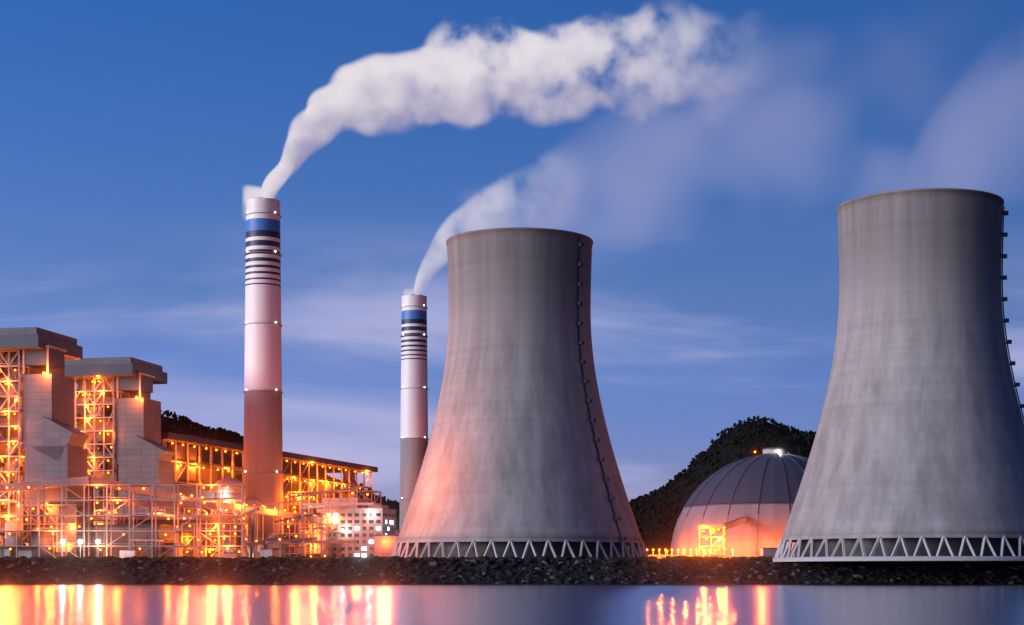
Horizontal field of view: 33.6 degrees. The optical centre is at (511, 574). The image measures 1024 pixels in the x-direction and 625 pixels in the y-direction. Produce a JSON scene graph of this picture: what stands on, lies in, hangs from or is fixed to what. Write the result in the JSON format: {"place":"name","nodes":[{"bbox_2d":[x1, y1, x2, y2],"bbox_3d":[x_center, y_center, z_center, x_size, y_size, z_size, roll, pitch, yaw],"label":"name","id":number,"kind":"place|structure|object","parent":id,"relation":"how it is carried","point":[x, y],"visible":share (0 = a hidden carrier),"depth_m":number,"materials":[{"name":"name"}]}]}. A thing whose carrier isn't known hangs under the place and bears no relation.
{"place":"outdoors","nodes":[
{"label":"outdoors","id":0,"kind":"place"},
{"bbox_2d":[161,416,399,528],"bbox_3d":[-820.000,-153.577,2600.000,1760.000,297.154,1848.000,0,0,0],"label":"hill","id":1,"kind":"structure","parent":0,"point":[168,427],"depth_m":2470.80,"materials":[{"name":"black plant"}]},
{"bbox_2d":[76,389,399,528],"bbox_3d":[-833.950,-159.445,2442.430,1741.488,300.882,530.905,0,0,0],"label":"hill trees","id":2,"kind":"object","parent":1,"relation":"on","point":[183,419],"visible":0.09,"depth_m":2505.99,"materials":[{"name":"green plant"}]},
{"bbox_2d":[0,585,1023,624],"bbox_3d":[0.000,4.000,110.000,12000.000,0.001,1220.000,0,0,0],"label":"water","id":3,"kind":"structure","parent":0,"point":[511,604],"depth_m":225.35,"materials":[{"name":"blue liquid"}]},
{"bbox_2d":[0,561,1023,584],"bbox_3d":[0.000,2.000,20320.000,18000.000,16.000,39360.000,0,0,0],"label":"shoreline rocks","id":4,"kind":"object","parent":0,"point":[115,570],"depth_m":707.93,"materials":[{"name":"black stone"}]},
{"bbox_2d":[0,327,93,557],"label":"boiler house","id":5,"kind":"structure","parent":4,"relation":"on","point":[47,438],"depth_m":773.27,"materials":[{"name":"grey paint"}]},
{"bbox_2d":[65,357,179,524],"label":"boiler house","id":6,"kind":"structure","parent":4,"relation":"on","point":[137,452],"depth_m":879.11,"materials":[{"name":"grey paint"}]},
{"bbox_2d":[0,476,380,558],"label":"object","id":7,"kind":"object","parent":4,"relation":"on","point":[146,535],"visible":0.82,"depth_m":772.51,"materials":[{"name":"grey paint"}]},
{"bbox_2d":[242,197,283,548],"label":"chimney","id":8,"kind":"object","parent":4,"relation":"on","point":[263,464],"visible":0.96,"depth_m":929.25,"materials":[{"name":"concrete"}]},
{"bbox_2d":[161,432,377,537],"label":"bunker building","id":9,"kind":"structure","parent":4,"relation":"on","point":[187,454],"depth_m":1046.91,"materials":[{"name":"brown paint"}]},
{"bbox_2d":[317,498,409,559],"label":"office building","id":10,"kind":"structure","parent":4,"relation":"on","point":[379,520],"depth_m":900.22,"materials":[{"name":"grey concrete"}]},
{"bbox_2d":[399,294,428,528],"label":"chimney","id":11,"kind":"object","parent":4,"relation":"on","point":[414,417],"visible":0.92,"depth_m":1251.32,"materials":[{"name":"concrete"}]},
{"bbox_2d":[61,212,779,542],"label":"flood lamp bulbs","id":12,"kind":"object","parent":4,"relation":"on","point":[80,541],"visible":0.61,"depth_m":744.74,"materials":[{"name":"white glass"}]},
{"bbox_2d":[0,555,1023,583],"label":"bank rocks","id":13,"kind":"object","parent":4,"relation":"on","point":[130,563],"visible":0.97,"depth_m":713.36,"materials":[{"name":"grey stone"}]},
{"bbox_2d":[391,227,648,558],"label":"cooling tower","id":14,"kind":"structure","parent":4,"relation":"on","point":[519,460],"depth_m":766.32,"materials":[{"name":"concrete"}]},
{"bbox_2d":[373,516,776,558],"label":"small buildings","id":15,"kind":"structure","parent":4,"relation":"on","point":[384,549],"depth_m":1002.00,"materials":[{"name":"grey paint"}]},
{"bbox_2d":[1,369,755,556],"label":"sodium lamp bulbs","id":16,"kind":"object","parent":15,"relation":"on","point":[136,397],"visible":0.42,"depth_m":880.40,"materials":[{"name":"orange glass"}]},
{"bbox_2d":[671,447,808,557],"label":"coal dome","id":17,"kind":"structure","parent":4,"relation":"on","point":[760,491],"depth_m":1103.75,"materials":[{"name":"grey metal"}]},
{"bbox_2d":[773,188,1023,561],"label":"cooling tower","id":18,"kind":"structure","parent":4,"relation":"on","point":[917,452],"depth_m":688.45,"materials":[{"name":"concrete"}]},
{"bbox_2d":[0,0,1023,502],"label":"sky","id":19,"kind":"structure","parent":0,"point":[707,152],"materials":[{"name":"blue"}]},
{"bbox_2d":[629,420,813,556],"bbox_3d":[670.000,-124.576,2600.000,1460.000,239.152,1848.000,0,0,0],"label":"hill","id":20,"kind":"structure","parent":0,"point":[656,543],"depth_m":2409.58,"materials":[{"name":"green plant"}]},
{"bbox_2d":[629,415,815,540],"bbox_3d":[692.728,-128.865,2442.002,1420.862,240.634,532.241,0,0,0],"label":"hill trees","id":21,"kind":"object","parent":20,"relation":"on","point":[734,441],"visible":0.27,"depth_m":2460.05,"materials":[{"name":"green plant"}]}
]}

